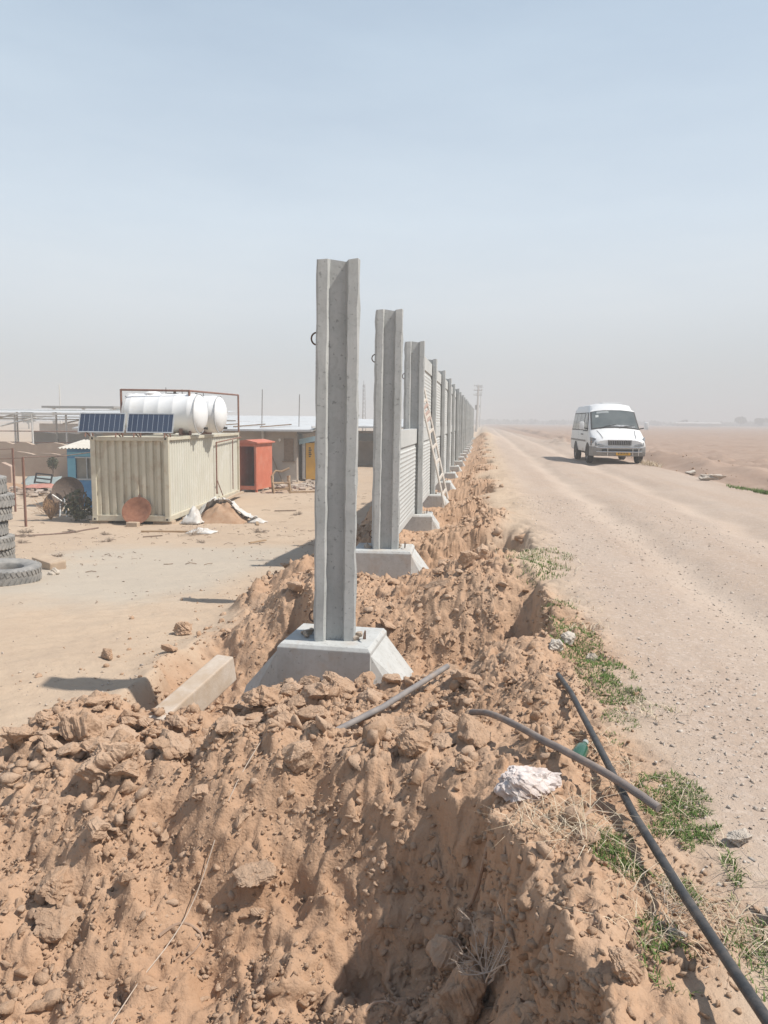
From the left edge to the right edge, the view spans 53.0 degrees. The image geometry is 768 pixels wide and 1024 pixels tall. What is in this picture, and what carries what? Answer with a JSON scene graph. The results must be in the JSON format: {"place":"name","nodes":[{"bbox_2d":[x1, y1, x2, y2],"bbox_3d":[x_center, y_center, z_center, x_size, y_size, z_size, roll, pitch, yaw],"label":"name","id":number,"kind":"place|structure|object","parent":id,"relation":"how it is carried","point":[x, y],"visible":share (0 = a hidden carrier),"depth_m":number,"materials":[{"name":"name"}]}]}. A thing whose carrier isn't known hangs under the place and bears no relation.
{"place":"outdoors","nodes":[
{"label":"outdoors","id":0,"kind":"place"},
{"bbox_2d":[227,415,315,421],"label":"roof","id":1,"kind":"structure","parent":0,"point":[251,418],"depth_m":74.59,"materials":[{"name":"paint"}]},
{"bbox_2d":[0,420,767,1023],"bbox_3d":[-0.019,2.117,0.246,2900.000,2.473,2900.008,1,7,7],"label":"ground","id":2,"kind":"structure","parent":0,"point":[62,620],"depth_m":4.07,"materials":[{"name":"soil"}]},
{"bbox_2d":[0,547,15,557],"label":"tyre","id":3,"kind":"object","parent":2,"relation":"on","point":[9,553],"visible":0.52,"depth_m":14.54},
{"bbox_2d":[0,533,14,550],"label":"tyre","id":4,"kind":"object","parent":3,"relation":"on","point":[7,542],"visible":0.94,"depth_m":14.44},
{"bbox_2d":[0,521,8,535],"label":"tyre","id":5,"kind":"object","parent":4,"relation":"on","point":[4,529],"visible":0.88,"depth_m":14.46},
{"bbox_2d":[0,507,12,521],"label":"tyre","id":6,"kind":"object","parent":5,"relation":"on","point":[6,514],"visible":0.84,"depth_m":14.43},
{"bbox_2d":[0,492,14,508],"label":"tyre","id":7,"kind":"object","parent":6,"relation":"on","point":[7,500],"visible":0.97,"depth_m":14.40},
{"bbox_2d":[0,726,37,745],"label":"dirt clod","id":8,"kind":"object","parent":2,"relation":"on","point":[4,734],"visible":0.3,"depth_m":4.73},
{"bbox_2d":[6,724,35,742],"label":"dirt clod","id":9,"kind":"object","parent":8,"relation":"on","point":[18,734],"visible":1,"depth_m":4.65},
{"bbox_2d":[0,558,41,585],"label":"tyre","id":10,"kind":"object","parent":2,"relation":"on","point":[16,571],"visible":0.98,"depth_m":12.27,"materials":[{"name":"rubber"}]},
{"bbox_2d":[0,451,67,476],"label":"mud wall","id":11,"kind":"structure","parent":2,"relation":"on","point":[33,465],"depth_m":43.88,"materials":[{"name":"paint"}]},
{"bbox_2d":[0,442,69,453],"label":"mud wall","id":12,"kind":"structure","parent":2,"relation":"on","point":[29,447],"depth_m":53.42,"materials":[{"name":"paint"}]},
{"bbox_2d":[32,554,65,569],"bbox_3d":[-6.140,0.949,14.100,0.620,0.200,0.320,11,14,35],"label":"stone block","id":13,"kind":"object","parent":2,"relation":"on","point":[48,562],"depth_m":13.96,"materials":[{"name":"stone"}]},
{"bbox_2d":[29,492,70,519],"bbox_3d":[-10.778,-0.212,24.784,1.276,1.011,1.127,1,7,7],"label":"dry bush","id":14,"kind":"object","parent":2,"relation":"on","point":[53,512],"visible":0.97,"depth_m":24.69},
{"bbox_2d":[35,865,73,903],"bbox_3d":[-1.587,1.781,3.717,0.181,0.106,0.210,4,7,26],"label":"dirt clod","id":15,"kind":"object","parent":2,"relation":"on","point":[54,885],"visible":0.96,"depth_m":3.66,"materials":[{"name":"soil"}]},
{"bbox_2d":[39,415,79,433],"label":"roofed shed","id":16,"kind":"structure","parent":2,"relation":"on","point":[47,427],"depth_m":78.37,"materials":[{"name":"paint"}]},
{"bbox_2d":[33,899,85,942],"bbox_3d":[-1.505,1.905,3.590,0.242,0.095,0.222,5,22,-22],"label":"dirt clod","id":17,"kind":"object","parent":2,"relation":"on","point":[59,922],"visible":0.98,"depth_m":3.55,"materials":[{"name":"soil"}]},
{"bbox_2d":[43,477,83,516],"bbox_3d":[-10.860,-0.507,26.032,1.351,1.331,0.649,-2,7,-17],"label":"dish","id":18,"kind":"object","parent":2,"relation":"on","point":[66,485],"visible":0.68,"depth_m":26.20,"materials":[{"name":"metal"}]},
{"bbox_2d":[34,432,102,443],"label":"mud wall","id":19,"kind":"structure","parent":2,"relation":"on","point":[45,437],"depth_m":61.56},
{"bbox_2d":[59,439,91,506],"bbox_3d":[-10.986,-1.512,29.736,2.190,2.500,2.200,1,7,3],"label":"blue kiosk","id":20,"kind":"object","parent":2,"relation":"on","point":[79,467],"visible":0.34,"depth_m":28.94,"materials":[{"name":"paint"}]},
{"bbox_2d":[75,457,90,479],"bbox_3d":[-10.976,-1.634,28.907,1.240,0.875,0.085,1,7,3],"label":"window frame","id":21,"kind":"structure","parent":20,"relation":"in","point":[83,463],"depth_m":28.95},
{"bbox_2d":[63,488,92,520],"bbox_3d":[-9.717,-0.200,24.525,1.036,1.122,0.886,1,7,7],"label":"green bush","id":22,"kind":"object","parent":2,"relation":"on","point":[78,513],"visible":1,"depth_m":24.37,"materials":[{"name":"green plant"}]},
{"bbox_2d":[41,406,119,423],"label":"open shelter","id":23,"kind":"object","parent":2,"relation":"on","point":[97,407],"visible":0.48,"depth_m":95.53,"materials":[{"name":"white metal"}]},
{"bbox_2d":[58,707,106,742],"bbox_3d":[-1.874,1.357,4.763,0.268,0.308,0.232,2,7,9],"label":"cracked clod","id":24,"kind":"object","parent":2,"relation":"on","point":[77,725],"visible":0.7,"depth_m":4.68,"materials":[{"name":"soil"}]},
{"bbox_2d":[86,815,110,841],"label":"dirt clod","id":25,"kind":"object","parent":2,"relation":"on","point":[97,826],"visible":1,"depth_m":3.76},
{"bbox_2d":[84,694,113,706],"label":"dirt clod","id":26,"kind":"object","parent":2,"relation":"on","point":[103,700],"visible":0.84,"depth_m":5.14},
{"bbox_2d":[74,742,139,792],"bbox_3d":[-1.536,1.405,4.287,0.377,0.278,0.239,-3,8,-30],"label":"rounded clod","id":27,"kind":"object","parent":2,"relation":"on","point":[99,763],"visible":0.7,"depth_m":4.19,"materials":[{"name":"soil"}]},
{"bbox_2d":[0,409,235,444],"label":"canopy frame","id":28,"kind":"object","parent":2,"relation":"on","point":[16,421],"visible":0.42,"depth_m":57.28,"materials":[{"name":"white metal"}]},
{"bbox_2d":[102,724,139,739],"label":"dirt clod","id":29,"kind":"object","parent":2,"relation":"on","point":[111,732],"visible":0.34,"depth_m":4.89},
{"bbox_2d":[108,760,139,778],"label":"dirt clod","id":30,"kind":"object","parent":2,"relation":"on","point":[127,768],"visible":0.94,"depth_m":4.14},
{"bbox_2d":[110,728,137,744],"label":"dirt clod","id":31,"kind":"object","parent":2,"relation":"on","point":[121,735],"visible":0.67,"depth_m":4.41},
{"bbox_2d":[122,494,150,522],"bbox_3d":[-7.627,-0.069,23.775,0.910,0.997,0.180,1,-21,1],"label":"rusty dish","id":32,"kind":"object","parent":2,"relation":"on","point":[136,509],"visible":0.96,"depth_m":23.79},
{"bbox_2d":[0,511,310,709],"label":"yard grit","id":33,"kind":"object","parent":2,"relation":"on","point":[147,591],"visible":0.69,"depth_m":13.84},
{"bbox_2d":[11,547,302,724],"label":"bank lumps","id":34,"kind":"object","parent":2,"relation":"on","point":[198,633],"visible":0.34,"depth_m":8.48,"materials":[{"name":"soil"}]},
{"bbox_2d":[7,479,314,497],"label":"rubble scraps","id":35,"kind":"object","parent":2,"relation":"on","point":[307,483],"visible":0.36,"depth_m":36.51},
{"bbox_2d":[89,433,243,521],"bbox_3d":[-7.554,-1.548,28.589,2.656,2.682,9.725,1,7,2],"label":"shipping container","id":36,"kind":"object","parent":2,"relation":"on","point":[167,479],"visible":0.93,"depth_m":24.00,"materials":[{"name":"metal"}]},
{"bbox_2d":[78,413,125,436],"bbox_3d":[-8.646,-2.608,23.919,1.460,0.770,0.652,1,-12,4],"label":"solar panel","id":37,"kind":"object","parent":36,"relation":"on","point":[91,423],"visible":0.84,"depth_m":23.62,"materials":[{"name":"glass"}]},
{"bbox_2d":[126,413,174,440],"bbox_3d":[-7.138,-2.588,23.859,1.460,0.770,0.652,1,-12,4],"label":"solar panel","id":38,"kind":"object","parent":36,"relation":"on","point":[139,423],"visible":0.92,"depth_m":23.57,"materials":[{"name":"glass"}]},
{"bbox_2d":[121,391,207,435],"bbox_3d":[-7.506,-3.454,26.409,2.903,1.620,1.377,1,7,5],"label":"water tank","id":39,"kind":"object","parent":36,"relation":"on","point":[191,413],"visible":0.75,"depth_m":25.86,"materials":[{"name":"white plastic"}]},
{"bbox_2d":[120,389,239,435],"bbox_3d":[-7.593,-3.844,29.642,2.420,1.635,7.280,1,7,2],"label":"pipe railing","id":40,"kind":"object","parent":36,"relation":"on","point":[170,390],"visible":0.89,"depth_m":26.05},
{"bbox_2d":[163,393,226,434],"bbox_3d":[-7.210,-3.667,28.236,2.902,1.620,1.377,1,7,5],"label":"water tank","id":41,"kind":"object","parent":36,"relation":"on","point":[217,414],"visible":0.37,"depth_m":27.74,"materials":[{"name":"white plastic"}]},
{"bbox_2d":[152,736,188,759],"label":"dirt clod","id":42,"kind":"object","parent":2,"relation":"on","point":[162,743],"visible":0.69,"depth_m":4.24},
{"bbox_2d":[160,728,190,758],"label":"dirt clod","id":43,"kind":"object","parent":2,"relation":"on","point":[177,744],"visible":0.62,"depth_m":4.29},
{"bbox_2d":[166,714,187,727],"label":"dirt clod","id":44,"kind":"object","parent":2,"relation":"on","point":[177,720],"visible":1,"depth_m":5.13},
{"bbox_2d":[172,621,191,634],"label":"yard stone","id":45,"kind":"object","parent":2,"relation":"on","point":[182,628],"visible":0.96,"depth_m":8.92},
{"bbox_2d":[111,738,262,1023],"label":"string line","id":46,"kind":"object","parent":2,"relation":"on","point":[193,900],"visible":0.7,"depth_m":3.61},
{"bbox_2d":[9,490,366,602],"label":"twig litter","id":47,"kind":"object","parent":2,"relation":"on","point":[169,533],"visible":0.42,"depth_m":20.95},
{"bbox_2d":[179,506,203,523],"bbox_3d":[-6.010,0.078,24.038,0.673,0.561,0.528,1,7,7],"label":"torn sack","id":48,"kind":"object","parent":2,"relation":"on","point":[193,516],"visible":0.98,"depth_m":23.90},
{"bbox_2d":[149,655,235,720],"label":"concrete beam","id":49,"kind":"structure","parent":2,"relation":"on","point":[205,686],"depth_m":5.75,"materials":[{"name":"concrete"}]},
{"bbox_2d":[72,389,315,481],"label":"grey shed","id":50,"kind":"structure","parent":2,"relation":"on","point":[286,447],"depth_m":41.84,"materials":[{"name":"paint"}]},
{"bbox_2d":[192,784,208,800],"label":"dirt clod","id":51,"kind":"object","parent":2,"relation":"on","point":[199,791],"visible":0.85,"depth_m":3.92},
{"bbox_2d":[201,502,247,523],"bbox_3d":[-5.169,0.007,25.007,1.672,0.688,1.673,0,7,-7],"label":"soil heap","id":52,"kind":"object","parent":2,"relation":"on","point":[226,513],"visible":0.97,"depth_m":24.48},
{"bbox_2d":[215,715,233,734],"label":"dirt clod","id":53,"kind":"object","parent":2,"relation":"on","point":[224,725],"visible":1,"depth_m":4.21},
{"bbox_2d":[233,716,261,727],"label":"dirt clod","id":54,"kind":"object","parent":2,"relation":"on","point":[256,721],"visible":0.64,"depth_m":4.89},
{"bbox_2d":[232,858,276,887],"bbox_3d":[-0.613,1.701,3.624,0.181,0.109,0.187,-3,8,-29],"label":"dirt clod","id":55,"kind":"object","parent":2,"relation":"on","point":[257,874],"visible":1,"depth_m":3.59,"materials":[{"name":"soil"}]},
{"bbox_2d":[239,439,274,491],"bbox_3d":[-6.130,-2.221,36.665,1.160,2.480,2.210,2,7,13],"label":"red kiosk","id":56,"kind":"object","parent":2,"relation":"on","point":[255,464],"visible":0.81,"depth_m":36.43,"materials":[{"name":"orange paint"}]},
{"bbox_2d":[270,467,291,493],"bbox_3d":[-4.762,-1.463,35.572,0.944,1.169,0.984,-1,7,-16],"label":"broken chair","id":57,"kind":"object","parent":2,"relation":"on","point":[288,488],"visible":0.99,"depth_m":35.55,"materials":[{"name":"brown wood"}]},
{"bbox_2d":[281,740,314,773],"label":"dirt clod","id":58,"kind":"object","parent":2,"relation":"on","point":[298,756],"visible":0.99,"depth_m":3.91,"materials":[{"name":"soil"}]},
{"bbox_2d":[0,471,601,1023],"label":"earth lumps","id":59,"kind":"object","parent":2,"relation":"on","point":[374,731],"visible":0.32,"depth_m":4.01,"materials":[{"name":"soil"}]},
{"bbox_2d":[79,736,110,752],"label":"dirt clod","id":60,"kind":"object","parent":59,"relation":"on","point":[90,745],"visible":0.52,"depth_m":4.41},
{"bbox_2d":[255,685,279,705],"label":"dirt clod","id":61,"kind":"object","parent":59,"relation":"on","point":[268,695],"visible":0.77,"depth_m":5.09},
{"bbox_2d":[240,688,260,705],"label":"dirt clod","id":62,"kind":"object","parent":61,"relation":"on","point":[251,697],"visible":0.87,"depth_m":5.07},
{"bbox_2d":[299,436,314,478],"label":"yellow cabin","id":63,"kind":"object","parent":2,"relation":"on","point":[308,460],"visible":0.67,"depth_m":42.26,"materials":[{"name":"metal"}]},
{"bbox_2d":[296,705,330,721],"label":"dirt clod","id":64,"kind":"object","parent":2,"relation":"on","point":[304,714],"visible":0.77,"depth_m":4.85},
{"bbox_2d":[300,682,329,698],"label":"dirt clod","id":65,"kind":"object","parent":2,"relation":"on","point":[317,690],"visible":0.85,"depth_m":5.19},
{"bbox_2d":[242,623,413,700],"bbox_3d":[-0.478,1.497,6.767,1.787,1.032,0.739,2,7,11],"label":"concrete footing","id":66,"kind":"object","parent":2,"relation":"on","point":[299,653],"visible":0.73,"depth_m":6.42,"materials":[{"name":"concrete"}]},
{"bbox_2d":[309,258,360,641],"bbox_3d":[-0.419,-0.475,6.445,0.406,3.165,0.271,1,7,-4],"label":"concrete post","id":67,"kind":"object","parent":66,"relation":"on","point":[338,310],"visible":1,"depth_m":6.33,"materials":[{"name":"concrete"}]},
{"bbox_2d":[266,418,403,464],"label":"shed","id":68,"kind":"structure","parent":2,"relation":"on","point":[365,447],"depth_m":58.42,"materials":[{"name":"paint"}]},
{"bbox_2d":[327,677,356,698],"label":"dirt clod","id":69,"kind":"object","parent":2,"relation":"on","point":[344,686],"visible":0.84,"depth_m":5.31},
{"bbox_2d":[0,415,767,426],"bbox_3d":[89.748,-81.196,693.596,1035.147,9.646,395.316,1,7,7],"label":"treeline","id":70,"kind":"object","parent":2,"relation":"on","point":[571,422],"visible":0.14,"depth_m":623.67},
{"bbox_2d":[368,713,400,730],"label":"split clod","id":71,"kind":"object","parent":2,"relation":"on","point":[387,719],"visible":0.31,"depth_m":4.41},
{"bbox_2d":[356,543,428,578],"bbox_3d":[-0.049,0.904,10.546,1.787,1.032,0.739,1,7,6],"label":"concrete footing","id":72,"kind":"object","parent":2,"relation":"on","point":[403,559],"visible":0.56,"depth_m":10.15,"materials":[{"name":"concrete"}]},
{"bbox_2d":[369,309,402,548],"bbox_3d":[0.021,-1.068,10.227,0.406,3.165,0.271,1,7,-4],"label":"concrete post","id":73,"kind":"object","parent":72,"relation":"on","point":[387,399],"visible":0.98,"depth_m":10.12,"materials":[{"name":"concrete"}]},
{"bbox_2d":[399,429,416,532],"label":"wall panel","id":74,"kind":"structure","parent":72,"relation":"on","point":[407,474],"depth_m":12.65,"materials":[{"name":"concrete"}]},
{"bbox_2d":[335,664,449,728],"bbox_3d":[0.067,1.171,4.808,0.092,0.146,1.240,6,9,39],"label":"grey pipe","id":75,"kind":"object","parent":2,"relation":"on","point":[389,702],"visible":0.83,"depth_m":4.75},
{"bbox_2d":[266,439,524,577],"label":"distant lumps","id":76,"kind":"object","parent":2,"relation":"on","point":[498,531],"visible":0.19,"depth_m":11.77,"materials":[{"name":"soil"}]},
{"bbox_2d":[395,728,431,759],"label":"dirt clod","id":77,"kind":"object","parent":2,"relation":"on","point":[414,744],"visible":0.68,"depth_m":3.79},
{"bbox_2d":[400,712,431,729],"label":"dirt clod","id":78,"kind":"object","parent":2,"relation":"on","point":[414,723],"visible":0.41,"depth_m":4.37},
{"bbox_2d":[403,510,439,532],"bbox_3d":[0.464,0.443,14.486,1.787,1.032,0.740,1,7,5],"label":"concrete footing","id":79,"kind":"object","parent":2,"relation":"on","point":[426,520],"visible":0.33,"depth_m":14.07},
{"bbox_2d":[402,341,424,513],"bbox_3d":[0.523,-1.529,14.166,0.406,3.165,0.271,0,7,-4],"label":"concrete post","id":80,"kind":"object","parent":79,"relation":"on","point":[414,375],"visible":0.66,"depth_m":14.01,"materials":[{"name":"concrete"}]},
{"bbox_2d":[424,357,431,427],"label":"wall panel","id":81,"kind":"structure","parent":80,"relation":"attached to","point":[428,375],"depth_m":16.80,"materials":[{"name":"concrete"}]},
{"bbox_2d":[424,388,448,505],"bbox_3d":[0.988,-1.306,14.941,0.495,2.244,1.298,-4,8,-33],"label":"ladder","id":82,"kind":"object","parent":81,"relation":"attached to","point":[427,417],"visible":0.93,"depth_m":14.97,"materials":[{"name":"brown wood"}]},
{"bbox_2d":[422,427,430,502],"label":"wall panel","id":83,"kind":"structure","parent":79,"relation":"on","point":[426,468],"depth_m":16.86,"materials":[{"name":"concrete"}]},
{"bbox_2d":[423,491,448,507],"bbox_3d":[0.979,-0.017,18.428,1.787,1.032,0.739,1,7,8],"label":"concrete footing","id":84,"kind":"object","parent":2,"relation":"on","point":[433,500],"visible":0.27,"depth_m":18.01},
{"bbox_2d":[428,359,437,493],"bbox_3d":[1.031,-1.990,18.109,0.406,3.165,0.271,1,7,5],"label":"concrete post","id":85,"kind":"object","parent":84,"relation":"on","point":[433,362],"visible":0.32,"depth_m":17.95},
{"bbox_2d":[431,732,456,750],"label":"dirt clod","id":86,"kind":"object","parent":2,"relation":"on","point":[441,741],"visible":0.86,"depth_m":3.84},
{"bbox_2d":[425,934,464,977],"bbox_3d":[0.236,1.681,2.927,0.152,0.161,0.134,0,7,-6],"label":"dirt clod","id":87,"kind":"object","parent":2,"relation":"on","point":[441,949],"visible":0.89,"depth_m":2.88,"materials":[{"name":"soil"}]},
{"bbox_2d":[432,707,458,724],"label":"upright clod","id":88,"kind":"object","parent":2,"relation":"on","point":[443,716],"visible":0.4,"depth_m":4.26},
{"bbox_2d":[435,478,455,491],"bbox_3d":[1.497,-0.478,22.367,1.787,1.032,0.739,1,7,7],"label":"concrete footing","id":89,"kind":"object","parent":2,"relation":"on","point":[450,485],"visible":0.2,"depth_m":21.95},
{"bbox_2d":[438,370,445,480],"bbox_3d":[1.546,-2.450,22.049,0.406,3.165,0.271,1,7,4],"label":"concrete post","id":90,"kind":"object","parent":89,"relation":"on","point":[442,404],"visible":0.34,"depth_m":21.89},
{"bbox_2d":[444,470,457,478],"bbox_3d":[1.994,-0.939,26.309,1.787,1.032,0.739,1,7,7],"label":"concrete footing","id":91,"kind":"object","parent":2,"relation":"on","point":[450,474],"visible":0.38,"depth_m":25.88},
{"bbox_2d":[446,378,451,471],"bbox_3d":[2.055,-2.911,25.990,0.406,3.165,0.271,1,7,5],"label":"concrete post","id":92,"kind":"object","parent":91,"relation":"on","point":[449,390],"visible":0.31,"depth_m":25.85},
{"bbox_2d":[450,464,461,471],"bbox_3d":[2.502,-1.399,30.249,1.787,1.032,0.739,1,7,6],"label":"concrete footing","id":93,"kind":"object","parent":2,"relation":"on","point":[456,468],"visible":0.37,"depth_m":29.82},
{"bbox_2d":[451,384,454,465],"bbox_3d":[2.551,-3.371,29.932,0.406,3.165,0.271,1,7,5],"label":"concrete post","id":94,"kind":"object","parent":93,"relation":"on","point":[453,428],"visible":0.28,"depth_m":29.80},
{"bbox_2d":[454,459,464,466],"bbox_3d":[3.038,-1.859,34.185,1.787,1.032,0.739,1,7,5],"label":"concrete footing","id":95,"kind":"object","parent":2,"relation":"on","point":[460,463],"visible":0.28,"depth_m":33.76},
{"bbox_2d":[455,389,459,460],"bbox_3d":[3.095,-3.831,33.868,0.406,3.165,0.271,1,7,3],"label":"concrete post","id":96,"kind":"object","parent":95,"relation":"on","point":[457,425],"visible":0.36,"depth_m":33.76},
{"bbox_2d":[440,959,486,1023],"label":"earth block","id":97,"kind":"object","parent":2,"relation":"on","point":[462,999],"depth_m":2.65,"materials":[{"name":"soil"}]},
{"bbox_2d":[449,902,510,985],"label":"dead twigs","id":98,"kind":"object","parent":97,"relation":"on","point":[484,972],"visible":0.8,"depth_m":2.63,"materials":[{"name":"plant"}]},
{"bbox_2d":[454,754,474,771],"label":"dirt clod","id":99,"kind":"object","parent":2,"relation":"on","point":[464,763],"visible":1,"depth_m":3.51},
{"bbox_2d":[457,550,478,567],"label":"dirt clod","id":100,"kind":"object","parent":2,"relation":"on","point":[466,558],"visible":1,"depth_m":7.90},
{"bbox_2d":[455,670,482,684],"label":"dirt clod","id":101,"kind":"object","parent":2,"relation":"on","point":[461,676],"visible":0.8,"depth_m":4.77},
{"bbox_2d":[457,713,490,747],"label":"dirt clod","id":102,"kind":"object","parent":2,"relation":"on","point":[473,731],"visible":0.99,"depth_m":3.81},
{"bbox_2d":[466,798,544,907],"bbox_3d":[0.478,1.379,3.080,0.315,0.550,0.049,4,7,26],"label":"root","id":103,"kind":"object","parent":2,"relation":"on","point":[471,902],"visible":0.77,"depth_m":3.12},
{"bbox_2d":[494,765,561,804],"bbox_3d":[0.597,1.117,3.137,0.306,0.157,0.168,-1,7,-14],"label":"chalky rock","id":104,"kind":"object","parent":2,"relation":"on","point":[532,778],"visible":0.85,"depth_m":3.09,"materials":[{"name":"stone"}]},
{"bbox_2d":[469,709,661,811],"bbox_3d":[0.718,1.084,3.519,0.103,0.211,1.438,-2,7,-22],"label":"old pipe","id":105,"kind":"object","parent":2,"relation":"on","point":[647,800],"visible":1,"depth_m":3.22,"materials":[{"name":"metal"}]},
{"bbox_2d":[571,403,648,462],"bbox_3d":[8.950,-3.223,30.979,2.590,2.345,5.672,1,7,5],"label":"minibus","id":106,"kind":"object","parent":2,"relation":"on","point":[606,429],"visible":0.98,"depth_m":29.36,"materials":[{"name":"white paint"}]},
{"bbox_2d":[475,459,767,977],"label":"dry straw","id":107,"kind":"object","parent":2,"relation":"on","point":[649,463],"visible":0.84,"depth_m":2.71,"materials":[{"name":"plant"}]},
{"bbox_2d":[607,946,642,985],"bbox_3d":[0.640,1.217,2.069,0.085,0.092,0.123,-1,7,-11],"label":"corner clod","id":108,"kind":"object","parent":2,"relation":"on","point":[624,965],"visible":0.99,"depth_m":2.04,"materials":[{"name":"soil"}]},
{"bbox_2d":[496,546,767,1001],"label":"grass","id":109,"kind":"structure","parent":2,"relation":"on","point":[699,833],"depth_m":2.90,"materials":[{"name":"plant"}]},
{"bbox_2d":[556,672,767,1023],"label":"water pipe","id":110,"kind":"object","parent":2,"relation":"on","point":[751,996],"visible":0.92,"depth_m":2.33,"materials":[{"name":"plastic"}]},
{"bbox_2d":[631,851,738,926],"bbox_3d":[0.897,1.206,2.414,0.401,0.150,0.266,-4,8,-36],"label":"dry tumbleweed","id":111,"kind":"object","parent":2,"relation":"on","point":[664,899],"visible":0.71,"depth_m":2.44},
{"bbox_2d":[726,828,752,846],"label":"pale stone","id":112,"kind":"object","parent":2,"relation":"on","point":[739,837],"visible":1,"depth_m":2.75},
{"bbox_2d":[0,0,767,422],"label":"sky","id":113,"kind":"structure","parent":0,"point":[566,201],"materials":[{"name":"blue"}]},
{"bbox_2d":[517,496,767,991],"bbox_3d":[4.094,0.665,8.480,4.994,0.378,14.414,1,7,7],"label":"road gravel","id":114,"kind":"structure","parent":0,"point":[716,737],"depth_m":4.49,"materials":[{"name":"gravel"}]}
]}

